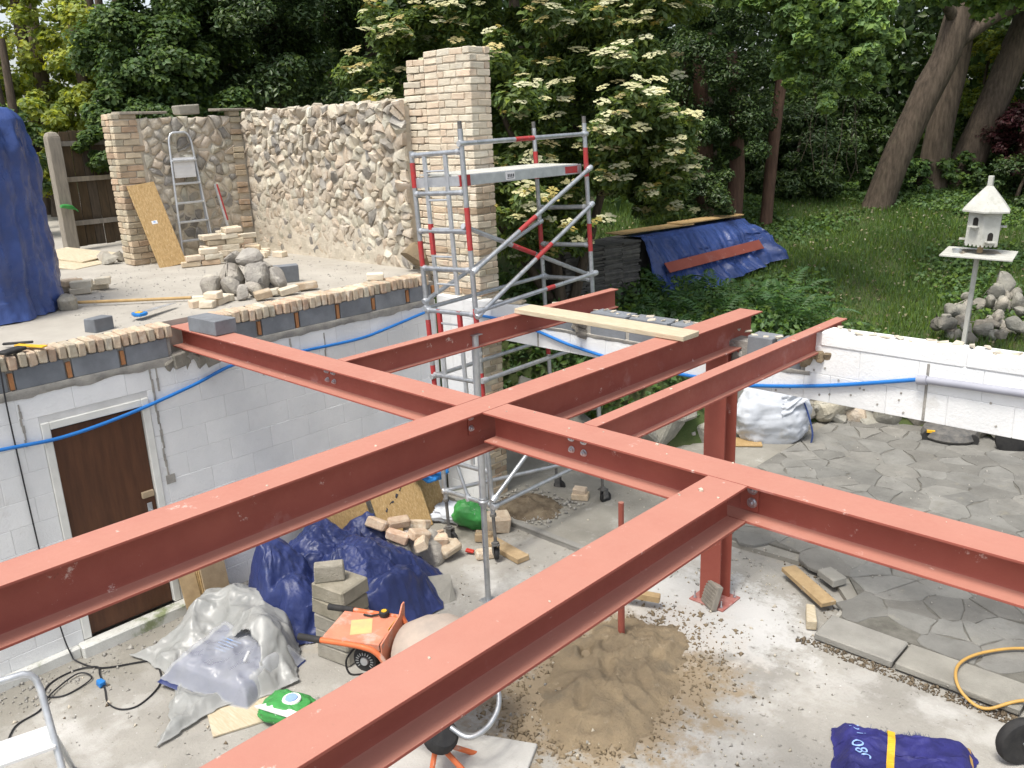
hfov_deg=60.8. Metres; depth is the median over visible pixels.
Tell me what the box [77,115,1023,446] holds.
garden
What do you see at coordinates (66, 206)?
work glove
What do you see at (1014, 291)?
rock
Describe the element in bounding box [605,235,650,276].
covered stack
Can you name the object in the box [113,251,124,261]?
stone
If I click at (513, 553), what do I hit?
timber block
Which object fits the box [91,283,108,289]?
brick
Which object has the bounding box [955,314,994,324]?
rock
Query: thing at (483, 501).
steel prop
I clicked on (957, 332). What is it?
rock
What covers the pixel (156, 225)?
osb board
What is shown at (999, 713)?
kerb dirt
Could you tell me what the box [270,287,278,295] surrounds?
brick
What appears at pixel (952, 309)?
rock
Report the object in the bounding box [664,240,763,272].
steel strip
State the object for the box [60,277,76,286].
brick
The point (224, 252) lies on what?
brick
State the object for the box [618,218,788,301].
tarpaulin
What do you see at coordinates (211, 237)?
brick
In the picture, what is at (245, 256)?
rubble stone
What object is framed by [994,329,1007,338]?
rock
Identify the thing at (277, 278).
rubble stone
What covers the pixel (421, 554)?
rubble stone
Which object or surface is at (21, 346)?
roofing square
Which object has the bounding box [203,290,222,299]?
brick
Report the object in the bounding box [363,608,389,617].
tape measure
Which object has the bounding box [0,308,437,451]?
water pipe
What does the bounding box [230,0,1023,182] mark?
thicket
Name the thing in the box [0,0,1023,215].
wood
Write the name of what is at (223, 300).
brick
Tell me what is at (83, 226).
fence
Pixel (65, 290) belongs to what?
brick
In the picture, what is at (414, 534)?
brick
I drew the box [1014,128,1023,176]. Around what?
shrub
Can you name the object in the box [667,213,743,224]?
osb board
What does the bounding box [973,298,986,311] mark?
rock
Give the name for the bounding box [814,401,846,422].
boulder
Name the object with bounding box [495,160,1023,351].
grass
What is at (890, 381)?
water pipe
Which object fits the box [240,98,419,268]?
rubble wall
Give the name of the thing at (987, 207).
dovecote
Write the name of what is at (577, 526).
yard slab
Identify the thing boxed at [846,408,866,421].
boulder
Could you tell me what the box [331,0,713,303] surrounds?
elder shrub
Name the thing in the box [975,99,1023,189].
shrub
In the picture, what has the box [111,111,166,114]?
coping board
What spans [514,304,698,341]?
timber plank
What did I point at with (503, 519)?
brick
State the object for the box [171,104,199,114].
coping block
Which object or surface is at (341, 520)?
osb board
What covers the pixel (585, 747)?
sand grains
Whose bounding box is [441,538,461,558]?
brick
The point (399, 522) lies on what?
brick
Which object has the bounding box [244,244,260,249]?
brick
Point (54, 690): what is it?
power cable
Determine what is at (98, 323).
concrete block
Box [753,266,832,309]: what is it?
fern
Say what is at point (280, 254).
brick
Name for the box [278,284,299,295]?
brick
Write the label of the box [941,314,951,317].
rock
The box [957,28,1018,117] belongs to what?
shrub
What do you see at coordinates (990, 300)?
rock
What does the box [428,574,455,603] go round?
flat stone
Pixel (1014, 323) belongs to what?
rock
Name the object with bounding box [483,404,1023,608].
steel beam
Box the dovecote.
[939,176,1017,344]
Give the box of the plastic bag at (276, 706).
[255,689,315,723]
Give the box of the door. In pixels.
[51,407,171,633]
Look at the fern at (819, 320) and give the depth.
13.08 m
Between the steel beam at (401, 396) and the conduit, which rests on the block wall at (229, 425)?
the steel beam at (401, 396)
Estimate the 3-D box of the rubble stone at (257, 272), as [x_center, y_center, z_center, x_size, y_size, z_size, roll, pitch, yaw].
[-2.679,-1.046,9.238,0.251,0.520,0.251,-7,-1,3]
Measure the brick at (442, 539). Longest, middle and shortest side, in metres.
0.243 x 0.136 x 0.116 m
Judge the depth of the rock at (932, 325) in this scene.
12.82 m
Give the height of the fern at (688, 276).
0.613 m
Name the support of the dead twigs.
hanging from the poplar tree at (848, 40)
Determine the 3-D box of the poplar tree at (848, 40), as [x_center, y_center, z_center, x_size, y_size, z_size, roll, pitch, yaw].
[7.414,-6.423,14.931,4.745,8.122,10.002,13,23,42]
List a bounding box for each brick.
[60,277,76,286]
[62,278,82,287]
[62,287,68,292]
[69,279,92,288]
[69,287,91,294]
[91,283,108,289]
[94,276,110,284]
[181,261,200,267]
[184,254,204,261]
[188,298,204,308]
[192,295,203,298]
[198,233,217,239]
[198,247,217,254]
[199,300,216,308]
[201,234,220,240]
[201,259,220,265]
[203,245,221,250]
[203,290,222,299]
[204,252,222,259]
[206,239,225,245]
[216,294,230,305]
[218,250,227,256]
[221,232,237,239]
[222,226,242,233]
[222,243,239,249]
[223,293,234,301]
[224,237,243,243]
[227,248,243,254]
[239,238,252,244]
[240,232,256,238]
[241,242,257,247]
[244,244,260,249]
[253,288,272,300]
[261,252,267,257]
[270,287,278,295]
[272,251,287,257]
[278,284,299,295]
[295,280,317,290]
[365,516,387,531]
[367,272,383,280]
[385,527,408,545]
[387,515,410,528]
[403,523,412,530]
[407,528,431,540]
[410,519,430,528]
[414,535,428,553]
[434,533,448,545]
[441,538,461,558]
[475,530,492,541]
[475,547,493,559]
[487,510,511,532]
[571,491,589,500]
[572,485,586,494]
[817,567,845,587]
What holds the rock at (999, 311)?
on the garden
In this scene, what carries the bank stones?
on the garden
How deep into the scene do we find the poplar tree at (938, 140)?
19.68 m
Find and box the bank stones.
[515,376,994,444]
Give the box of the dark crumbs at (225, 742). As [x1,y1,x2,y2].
[23,493,856,766]
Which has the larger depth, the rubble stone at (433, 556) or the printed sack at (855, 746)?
the rubble stone at (433, 556)
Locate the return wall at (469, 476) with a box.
[437,293,487,498]
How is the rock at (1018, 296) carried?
on the rock
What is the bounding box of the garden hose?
[954,647,1023,709]
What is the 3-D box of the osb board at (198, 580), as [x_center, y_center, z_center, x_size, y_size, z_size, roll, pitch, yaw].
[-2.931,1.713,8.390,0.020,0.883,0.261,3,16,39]
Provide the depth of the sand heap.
6.97 m
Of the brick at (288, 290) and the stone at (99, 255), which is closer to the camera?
the brick at (288, 290)
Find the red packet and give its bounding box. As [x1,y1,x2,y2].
[465,548,474,553]
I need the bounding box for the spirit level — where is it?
[214,184,228,225]
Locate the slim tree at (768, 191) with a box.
[759,0,816,225]
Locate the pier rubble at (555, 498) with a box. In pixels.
[497,484,583,524]
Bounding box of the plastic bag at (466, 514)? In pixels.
[451,499,487,529]
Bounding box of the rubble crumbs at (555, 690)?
[15,472,957,767]
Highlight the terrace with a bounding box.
[0,197,430,634]
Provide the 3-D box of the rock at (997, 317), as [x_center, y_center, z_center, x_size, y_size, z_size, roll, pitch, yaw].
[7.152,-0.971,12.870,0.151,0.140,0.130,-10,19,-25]
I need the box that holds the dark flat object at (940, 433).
[920,422,979,444]
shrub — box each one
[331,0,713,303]
[725,100,868,201]
[750,66,893,174]
[854,158,932,194]
[918,150,987,189]
[951,88,1023,170]
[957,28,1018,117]
[970,151,1023,207]
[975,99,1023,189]
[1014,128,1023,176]
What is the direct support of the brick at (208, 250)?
on the brick at (218, 255)
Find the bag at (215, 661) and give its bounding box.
[158,625,305,707]
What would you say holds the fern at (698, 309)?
on the garden
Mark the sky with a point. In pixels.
(2, 15)
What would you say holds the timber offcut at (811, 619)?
on the courtyard floor
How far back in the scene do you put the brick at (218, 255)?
11.29 m
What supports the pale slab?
on the courtyard floor
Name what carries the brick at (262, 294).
on the terrace
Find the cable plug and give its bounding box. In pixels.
[96,678,105,687]
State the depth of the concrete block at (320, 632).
7.45 m
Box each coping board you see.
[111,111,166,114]
[208,108,252,110]
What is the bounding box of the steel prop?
[470,333,493,602]
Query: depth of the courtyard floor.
6.94 m
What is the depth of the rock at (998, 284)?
13.81 m
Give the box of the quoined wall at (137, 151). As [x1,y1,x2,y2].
[101,111,255,265]
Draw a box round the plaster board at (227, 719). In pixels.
[207,695,268,737]
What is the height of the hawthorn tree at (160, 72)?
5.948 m
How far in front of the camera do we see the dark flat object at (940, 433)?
11.56 m
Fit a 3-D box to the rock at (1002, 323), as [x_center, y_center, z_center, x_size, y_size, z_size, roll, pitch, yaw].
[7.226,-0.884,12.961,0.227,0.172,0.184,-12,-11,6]
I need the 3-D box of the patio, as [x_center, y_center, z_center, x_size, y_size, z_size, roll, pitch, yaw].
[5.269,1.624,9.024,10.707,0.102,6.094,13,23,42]
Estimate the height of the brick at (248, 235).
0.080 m
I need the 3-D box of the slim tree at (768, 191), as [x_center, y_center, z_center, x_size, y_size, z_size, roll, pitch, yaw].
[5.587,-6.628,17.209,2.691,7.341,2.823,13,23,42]
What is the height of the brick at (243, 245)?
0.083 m
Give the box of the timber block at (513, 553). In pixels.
[482,536,528,563]
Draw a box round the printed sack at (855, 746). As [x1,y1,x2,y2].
[831,723,978,767]
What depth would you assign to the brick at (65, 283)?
9.59 m
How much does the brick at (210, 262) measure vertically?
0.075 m
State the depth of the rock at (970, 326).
12.57 m
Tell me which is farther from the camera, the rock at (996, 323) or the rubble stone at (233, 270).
the rock at (996, 323)
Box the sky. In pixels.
[0,0,1023,131]
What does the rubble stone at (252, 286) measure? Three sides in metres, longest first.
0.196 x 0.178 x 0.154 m
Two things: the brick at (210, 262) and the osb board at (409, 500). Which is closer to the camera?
the osb board at (409, 500)
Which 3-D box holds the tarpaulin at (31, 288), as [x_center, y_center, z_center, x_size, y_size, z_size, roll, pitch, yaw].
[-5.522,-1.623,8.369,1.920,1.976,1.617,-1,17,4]
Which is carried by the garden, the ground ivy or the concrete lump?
the ground ivy
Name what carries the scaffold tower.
on the courtyard floor
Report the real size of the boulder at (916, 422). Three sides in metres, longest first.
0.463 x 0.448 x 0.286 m
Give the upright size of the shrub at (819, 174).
2.522 m
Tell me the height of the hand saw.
0.037 m
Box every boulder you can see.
[401,242,428,265]
[809,400,836,418]
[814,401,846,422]
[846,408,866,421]
[873,412,901,424]
[907,418,925,425]
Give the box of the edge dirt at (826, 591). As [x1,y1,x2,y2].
[784,561,834,618]
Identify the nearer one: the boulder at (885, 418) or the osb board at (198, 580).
the osb board at (198, 580)
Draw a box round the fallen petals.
[601,198,1023,345]
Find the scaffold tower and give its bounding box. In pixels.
[409,116,610,559]
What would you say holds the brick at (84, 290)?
on the terrace
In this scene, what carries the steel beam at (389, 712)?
attached to the steel beam at (980, 561)
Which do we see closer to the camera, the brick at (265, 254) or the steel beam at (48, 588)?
the steel beam at (48, 588)
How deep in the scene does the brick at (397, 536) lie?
8.91 m
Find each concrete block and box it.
[84,315,113,332]
[187,313,236,335]
[269,263,299,284]
[312,570,368,605]
[312,593,368,620]
[314,559,344,583]
[314,607,368,630]
[316,628,351,651]
[318,643,355,666]
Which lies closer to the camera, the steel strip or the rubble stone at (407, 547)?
the rubble stone at (407, 547)
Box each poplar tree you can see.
[702,0,1023,210]
[916,12,974,191]
[948,1,1023,188]
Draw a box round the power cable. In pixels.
[0,367,161,738]
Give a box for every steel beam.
[0,308,762,650]
[171,322,480,420]
[199,476,758,767]
[338,288,617,372]
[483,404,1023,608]
[583,317,846,437]
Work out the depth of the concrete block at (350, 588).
7.34 m
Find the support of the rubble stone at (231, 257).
on the terrace
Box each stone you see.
[97,251,109,261]
[102,252,117,264]
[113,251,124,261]
[200,274,220,292]
[219,262,244,292]
[220,276,239,294]
[221,251,239,275]
[235,248,263,266]
[236,284,248,300]
[244,261,269,288]
[244,281,261,296]
[269,266,286,287]
[387,540,412,552]
[404,530,430,556]
[422,528,444,566]
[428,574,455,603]
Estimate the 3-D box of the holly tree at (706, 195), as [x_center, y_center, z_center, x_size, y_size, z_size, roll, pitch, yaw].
[3.539,-6.549,16.915,3.297,7.343,3.924,-13,20,-31]
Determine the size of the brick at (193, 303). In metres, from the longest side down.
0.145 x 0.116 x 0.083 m
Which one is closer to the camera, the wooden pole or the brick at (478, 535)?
the wooden pole
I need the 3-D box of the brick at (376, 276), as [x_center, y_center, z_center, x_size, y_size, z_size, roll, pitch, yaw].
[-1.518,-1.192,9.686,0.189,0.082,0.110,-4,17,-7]
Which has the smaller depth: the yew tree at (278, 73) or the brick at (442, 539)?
the brick at (442, 539)
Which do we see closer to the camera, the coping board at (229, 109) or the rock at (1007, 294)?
the coping board at (229, 109)
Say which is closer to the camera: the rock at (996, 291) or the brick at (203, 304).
the brick at (203, 304)
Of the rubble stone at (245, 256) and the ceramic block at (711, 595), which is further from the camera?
the rubble stone at (245, 256)
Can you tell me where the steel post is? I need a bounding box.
[618,501,624,633]
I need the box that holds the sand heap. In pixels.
[537,617,689,757]
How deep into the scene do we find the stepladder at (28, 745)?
5.62 m
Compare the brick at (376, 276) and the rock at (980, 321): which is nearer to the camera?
the brick at (376, 276)
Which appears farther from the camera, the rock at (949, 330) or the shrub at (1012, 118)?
the shrub at (1012, 118)
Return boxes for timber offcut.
[636,591,660,602]
[782,565,835,606]
[805,604,816,629]
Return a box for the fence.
[43,130,121,247]
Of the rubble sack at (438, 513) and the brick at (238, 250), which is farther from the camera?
the brick at (238, 250)
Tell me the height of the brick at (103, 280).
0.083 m
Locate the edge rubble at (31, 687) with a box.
[0,581,248,713]
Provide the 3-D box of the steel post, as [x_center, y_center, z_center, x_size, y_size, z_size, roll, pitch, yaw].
[0.933,1.618,7.463,0.140,1.320,0.140,13,23,42]
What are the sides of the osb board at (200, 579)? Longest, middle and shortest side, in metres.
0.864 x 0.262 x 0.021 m
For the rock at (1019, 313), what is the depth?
12.98 m
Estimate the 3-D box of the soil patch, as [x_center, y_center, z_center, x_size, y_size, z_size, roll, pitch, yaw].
[0.210,1.383,10.235,0.881,0.124,0.724,13,23,42]
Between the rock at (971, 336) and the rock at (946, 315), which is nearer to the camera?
the rock at (971, 336)
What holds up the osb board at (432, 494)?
on the courtyard floor
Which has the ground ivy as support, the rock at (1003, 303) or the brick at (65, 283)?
the rock at (1003, 303)
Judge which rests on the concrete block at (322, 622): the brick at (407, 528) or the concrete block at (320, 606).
the concrete block at (320, 606)
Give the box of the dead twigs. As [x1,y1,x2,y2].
[801,67,860,181]
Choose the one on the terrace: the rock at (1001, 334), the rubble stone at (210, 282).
the rubble stone at (210, 282)
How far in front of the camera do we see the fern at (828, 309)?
13.35 m
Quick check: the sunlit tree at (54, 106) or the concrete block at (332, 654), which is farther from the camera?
the sunlit tree at (54, 106)
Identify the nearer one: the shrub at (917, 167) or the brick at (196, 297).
the brick at (196, 297)
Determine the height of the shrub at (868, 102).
4.260 m
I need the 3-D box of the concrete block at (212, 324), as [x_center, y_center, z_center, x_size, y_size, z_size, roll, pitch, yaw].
[-2.664,-0.532,7.757,0.444,0.135,0.218,12,22,39]
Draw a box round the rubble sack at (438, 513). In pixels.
[430,500,459,525]
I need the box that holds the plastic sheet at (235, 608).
[129,583,300,746]
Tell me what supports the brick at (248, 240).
on the brick at (243, 245)
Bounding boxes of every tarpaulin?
[0,107,63,324]
[248,511,443,644]
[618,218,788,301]
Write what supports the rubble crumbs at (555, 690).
on the courtyard floor
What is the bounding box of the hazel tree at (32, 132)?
[0,38,51,191]
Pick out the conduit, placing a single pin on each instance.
(958, 384)
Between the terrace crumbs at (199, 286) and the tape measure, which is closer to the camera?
the tape measure
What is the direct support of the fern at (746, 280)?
on the garden
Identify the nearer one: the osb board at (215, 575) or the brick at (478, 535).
the osb board at (215, 575)
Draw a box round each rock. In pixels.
[930,313,939,330]
[935,317,953,329]
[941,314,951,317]
[942,303,960,316]
[944,326,956,333]
[945,332,953,339]
[950,317,957,328]
[954,329,961,340]
[955,299,972,317]
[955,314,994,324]
[960,292,968,300]
[960,322,971,332]
[966,332,978,343]
[972,322,993,336]
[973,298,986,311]
[973,319,986,326]
[980,317,999,329]
[984,285,1004,298]
[985,294,995,307]
[985,329,997,340]
[991,309,1004,319]
[993,283,1005,292]
[993,314,1002,321]
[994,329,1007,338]
[995,296,1008,309]
[996,268,1015,291]
[999,320,1005,328]
[1001,326,1011,334]
[1005,291,1010,299]
[1005,300,1011,313]
[1005,316,1023,332]
[1010,287,1022,299]
[1011,292,1023,307]
[1014,306,1023,316]
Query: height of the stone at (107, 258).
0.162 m
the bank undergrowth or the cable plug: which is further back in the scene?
the bank undergrowth
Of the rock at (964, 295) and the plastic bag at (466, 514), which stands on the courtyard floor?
the plastic bag at (466, 514)
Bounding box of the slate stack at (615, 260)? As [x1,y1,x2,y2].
[530,237,641,304]
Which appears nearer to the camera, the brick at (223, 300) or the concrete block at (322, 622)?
the concrete block at (322, 622)
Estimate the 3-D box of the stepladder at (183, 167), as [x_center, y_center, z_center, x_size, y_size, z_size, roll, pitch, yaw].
[-4.407,-2.547,11.812,0.322,1.676,0.500,13,23,42]
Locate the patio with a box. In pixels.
[455,420,1023,714]
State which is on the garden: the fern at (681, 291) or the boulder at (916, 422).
the fern at (681, 291)
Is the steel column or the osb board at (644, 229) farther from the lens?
the osb board at (644, 229)
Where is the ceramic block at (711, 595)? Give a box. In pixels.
[701,580,722,610]
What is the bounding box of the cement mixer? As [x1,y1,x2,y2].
[297,602,501,767]
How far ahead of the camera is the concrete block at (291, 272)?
9.78 m
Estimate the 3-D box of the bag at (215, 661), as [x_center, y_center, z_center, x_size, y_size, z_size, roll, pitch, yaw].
[-2.340,2.339,7.347,0.950,0.197,0.780,12,24,21]
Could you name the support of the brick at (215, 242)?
on the brick at (219, 247)
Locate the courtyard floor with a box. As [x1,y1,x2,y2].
[0,521,1023,767]
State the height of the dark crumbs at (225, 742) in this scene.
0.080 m
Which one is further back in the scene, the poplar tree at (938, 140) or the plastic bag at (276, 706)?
the poplar tree at (938, 140)
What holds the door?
in the block wall at (229, 425)
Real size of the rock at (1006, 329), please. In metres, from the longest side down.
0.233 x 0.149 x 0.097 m
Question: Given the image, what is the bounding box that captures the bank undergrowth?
[498,230,888,418]
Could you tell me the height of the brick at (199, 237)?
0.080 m
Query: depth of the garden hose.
6.77 m
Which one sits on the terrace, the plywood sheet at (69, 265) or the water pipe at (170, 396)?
the plywood sheet at (69, 265)
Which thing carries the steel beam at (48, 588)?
on the steel column
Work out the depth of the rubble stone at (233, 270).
9.22 m
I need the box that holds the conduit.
[915,375,1023,397]
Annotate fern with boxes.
[620,289,692,314]
[622,267,706,295]
[631,292,709,317]
[631,311,704,321]
[651,288,738,314]
[670,293,751,323]
[683,268,754,301]
[685,274,774,315]
[716,278,801,309]
[721,278,815,322]
[747,287,829,330]
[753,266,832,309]
[770,295,861,327]
[782,307,873,329]
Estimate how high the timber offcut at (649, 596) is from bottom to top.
0.068 m
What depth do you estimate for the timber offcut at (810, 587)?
8.19 m
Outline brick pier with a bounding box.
[403,46,507,497]
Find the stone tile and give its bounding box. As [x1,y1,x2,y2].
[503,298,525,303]
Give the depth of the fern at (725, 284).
13.80 m
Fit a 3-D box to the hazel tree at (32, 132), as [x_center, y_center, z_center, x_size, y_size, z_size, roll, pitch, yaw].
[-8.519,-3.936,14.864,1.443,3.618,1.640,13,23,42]
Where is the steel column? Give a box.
[689,350,739,611]
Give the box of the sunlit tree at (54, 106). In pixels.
[0,0,138,216]
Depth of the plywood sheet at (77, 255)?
12.20 m
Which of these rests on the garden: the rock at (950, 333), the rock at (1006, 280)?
the rock at (950, 333)
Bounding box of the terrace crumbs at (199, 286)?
[57,256,408,327]
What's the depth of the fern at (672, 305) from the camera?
13.15 m
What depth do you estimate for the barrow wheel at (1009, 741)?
5.97 m
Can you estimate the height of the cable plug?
0.060 m
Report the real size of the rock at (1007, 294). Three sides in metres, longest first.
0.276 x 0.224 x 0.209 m
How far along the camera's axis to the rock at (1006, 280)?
13.91 m
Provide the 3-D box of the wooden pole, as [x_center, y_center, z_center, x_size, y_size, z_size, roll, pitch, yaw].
[-3.969,-0.852,8.896,1.374,0.046,0.033,-3,17,-4]
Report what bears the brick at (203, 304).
on the terrace
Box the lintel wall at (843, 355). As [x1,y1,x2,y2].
[477,298,1023,439]
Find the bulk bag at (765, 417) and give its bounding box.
[736,387,812,443]
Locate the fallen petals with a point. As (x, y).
(866, 258)
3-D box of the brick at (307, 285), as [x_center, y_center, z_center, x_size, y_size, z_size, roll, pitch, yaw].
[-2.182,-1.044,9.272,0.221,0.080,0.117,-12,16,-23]
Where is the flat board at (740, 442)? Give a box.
[736,437,762,446]
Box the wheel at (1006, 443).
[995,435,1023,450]
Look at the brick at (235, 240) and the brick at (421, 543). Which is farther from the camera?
the brick at (235, 240)
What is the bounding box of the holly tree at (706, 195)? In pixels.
[644,2,779,220]
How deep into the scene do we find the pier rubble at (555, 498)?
10.29 m
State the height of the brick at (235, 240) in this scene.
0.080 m
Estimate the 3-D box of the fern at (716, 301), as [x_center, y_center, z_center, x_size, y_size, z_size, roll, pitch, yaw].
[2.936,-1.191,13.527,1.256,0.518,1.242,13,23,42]
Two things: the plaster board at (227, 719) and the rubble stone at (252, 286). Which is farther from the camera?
the rubble stone at (252, 286)
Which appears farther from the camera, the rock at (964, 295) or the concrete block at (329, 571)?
the rock at (964, 295)
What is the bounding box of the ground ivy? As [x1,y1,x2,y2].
[585,158,1023,320]
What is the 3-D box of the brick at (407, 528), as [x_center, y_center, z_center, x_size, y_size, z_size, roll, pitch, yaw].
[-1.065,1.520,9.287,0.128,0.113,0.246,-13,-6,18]
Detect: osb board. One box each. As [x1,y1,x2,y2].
[127,181,185,267]
[178,572,200,609]
[195,571,202,594]
[198,570,203,592]
[199,560,229,590]
[327,502,368,528]
[370,481,432,530]
[418,479,442,513]
[605,223,693,234]
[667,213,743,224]
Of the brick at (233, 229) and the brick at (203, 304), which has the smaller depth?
the brick at (203, 304)
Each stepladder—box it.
[0,671,75,767]
[168,131,211,255]
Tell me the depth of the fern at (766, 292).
13.11 m
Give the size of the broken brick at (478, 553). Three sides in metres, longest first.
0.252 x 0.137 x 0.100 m
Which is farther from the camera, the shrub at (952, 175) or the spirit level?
the shrub at (952, 175)
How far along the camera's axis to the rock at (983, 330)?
12.66 m
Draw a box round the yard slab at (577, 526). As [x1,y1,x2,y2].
[442,422,909,647]
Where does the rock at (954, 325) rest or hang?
on the rock at (949, 330)
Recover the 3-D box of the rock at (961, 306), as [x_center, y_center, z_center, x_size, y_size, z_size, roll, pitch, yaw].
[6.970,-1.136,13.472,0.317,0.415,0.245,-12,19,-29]
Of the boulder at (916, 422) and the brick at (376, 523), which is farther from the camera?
the boulder at (916, 422)
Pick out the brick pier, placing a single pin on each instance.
(447, 90)
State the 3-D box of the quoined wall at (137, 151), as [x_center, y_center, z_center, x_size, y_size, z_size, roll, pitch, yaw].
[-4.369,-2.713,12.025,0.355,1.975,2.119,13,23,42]
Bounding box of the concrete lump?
[57,294,78,310]
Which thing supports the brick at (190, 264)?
on the terrace
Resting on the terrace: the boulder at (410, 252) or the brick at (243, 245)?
the boulder at (410, 252)
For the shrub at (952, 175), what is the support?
on the garden
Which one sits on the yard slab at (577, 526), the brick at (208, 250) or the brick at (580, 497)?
the brick at (580, 497)
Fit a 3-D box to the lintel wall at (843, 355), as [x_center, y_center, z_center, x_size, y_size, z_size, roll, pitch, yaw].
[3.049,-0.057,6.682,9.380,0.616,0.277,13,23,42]
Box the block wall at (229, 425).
[0,273,446,692]
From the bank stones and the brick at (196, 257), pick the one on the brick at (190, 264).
the brick at (196, 257)
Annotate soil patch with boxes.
[497,493,562,521]
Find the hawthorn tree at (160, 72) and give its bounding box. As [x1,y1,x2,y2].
[61,0,260,173]
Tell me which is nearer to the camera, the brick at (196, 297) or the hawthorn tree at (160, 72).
the brick at (196, 297)
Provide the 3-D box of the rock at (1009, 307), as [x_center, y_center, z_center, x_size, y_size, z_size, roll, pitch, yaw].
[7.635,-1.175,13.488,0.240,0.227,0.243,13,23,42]
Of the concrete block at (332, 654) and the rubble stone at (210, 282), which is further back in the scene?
the rubble stone at (210, 282)
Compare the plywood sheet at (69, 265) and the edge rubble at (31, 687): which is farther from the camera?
the plywood sheet at (69, 265)
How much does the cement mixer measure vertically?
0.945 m
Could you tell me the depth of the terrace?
9.59 m
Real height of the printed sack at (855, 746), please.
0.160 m
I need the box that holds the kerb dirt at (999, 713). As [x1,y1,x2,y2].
[796,636,1017,722]
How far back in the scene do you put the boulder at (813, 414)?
12.54 m
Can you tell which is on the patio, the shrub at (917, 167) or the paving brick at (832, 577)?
the paving brick at (832, 577)
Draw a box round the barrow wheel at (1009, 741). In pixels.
[995,717,1023,763]
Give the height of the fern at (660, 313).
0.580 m
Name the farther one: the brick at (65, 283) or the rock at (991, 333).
the rock at (991, 333)
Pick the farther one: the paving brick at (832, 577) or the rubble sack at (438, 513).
the rubble sack at (438, 513)
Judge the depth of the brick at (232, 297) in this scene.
8.85 m
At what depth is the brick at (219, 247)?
11.50 m
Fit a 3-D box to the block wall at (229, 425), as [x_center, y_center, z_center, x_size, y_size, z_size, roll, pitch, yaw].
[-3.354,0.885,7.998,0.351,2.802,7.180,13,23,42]
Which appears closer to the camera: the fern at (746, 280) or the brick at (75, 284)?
the brick at (75, 284)
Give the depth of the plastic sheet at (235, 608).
7.50 m
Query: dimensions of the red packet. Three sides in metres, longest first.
0.096 x 0.054 x 0.031 m
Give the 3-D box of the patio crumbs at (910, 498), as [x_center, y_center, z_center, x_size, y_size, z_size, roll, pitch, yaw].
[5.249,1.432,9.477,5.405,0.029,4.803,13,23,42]
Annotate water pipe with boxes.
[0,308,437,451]
[482,315,915,387]
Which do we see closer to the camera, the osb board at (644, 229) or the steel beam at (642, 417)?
the steel beam at (642, 417)
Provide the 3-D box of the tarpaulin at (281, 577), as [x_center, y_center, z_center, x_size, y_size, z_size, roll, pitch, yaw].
[-1.637,1.717,8.428,1.910,0.756,2.038,13,23,42]
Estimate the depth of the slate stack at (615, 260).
13.83 m
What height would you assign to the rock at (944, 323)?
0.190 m
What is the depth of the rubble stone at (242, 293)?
8.84 m
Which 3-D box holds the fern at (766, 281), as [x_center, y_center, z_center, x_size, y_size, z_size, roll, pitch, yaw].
[4.026,-1.245,13.438,1.221,0.597,1.180,-9,18,-21]
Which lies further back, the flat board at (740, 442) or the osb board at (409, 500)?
the flat board at (740, 442)
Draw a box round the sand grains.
[476,596,751,767]
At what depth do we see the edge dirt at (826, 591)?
8.01 m
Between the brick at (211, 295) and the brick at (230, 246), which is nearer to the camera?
the brick at (211, 295)
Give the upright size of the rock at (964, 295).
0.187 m
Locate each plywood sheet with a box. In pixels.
[56,247,114,262]
[59,260,101,269]
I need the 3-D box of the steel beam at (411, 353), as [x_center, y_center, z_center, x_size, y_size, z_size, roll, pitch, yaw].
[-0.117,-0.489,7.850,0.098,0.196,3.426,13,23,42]
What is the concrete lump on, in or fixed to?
on the terrace
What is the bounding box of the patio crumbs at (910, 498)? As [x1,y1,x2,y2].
[758,427,1022,640]
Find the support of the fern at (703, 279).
on the garden
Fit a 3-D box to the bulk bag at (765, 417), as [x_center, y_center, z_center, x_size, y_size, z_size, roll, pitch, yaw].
[3.585,0.300,12.156,1.063,0.990,1.024,-2,19,10]
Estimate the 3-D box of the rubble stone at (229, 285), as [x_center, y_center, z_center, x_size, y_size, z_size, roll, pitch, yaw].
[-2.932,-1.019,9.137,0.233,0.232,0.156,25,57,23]
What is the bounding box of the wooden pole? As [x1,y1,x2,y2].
[77,296,191,303]
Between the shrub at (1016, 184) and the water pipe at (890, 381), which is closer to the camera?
the water pipe at (890, 381)
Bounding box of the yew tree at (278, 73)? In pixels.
[130,0,439,110]
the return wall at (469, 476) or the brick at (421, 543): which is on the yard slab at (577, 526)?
the return wall at (469, 476)
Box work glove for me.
[60,204,78,211]
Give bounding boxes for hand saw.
[131,303,174,316]
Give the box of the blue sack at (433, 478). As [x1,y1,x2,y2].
[422,468,448,482]
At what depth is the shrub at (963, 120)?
21.22 m
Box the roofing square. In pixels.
[0,341,46,355]
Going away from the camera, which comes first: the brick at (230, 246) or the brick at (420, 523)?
the brick at (420, 523)
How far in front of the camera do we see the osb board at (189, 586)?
8.26 m
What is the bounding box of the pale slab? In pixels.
[389,731,537,767]

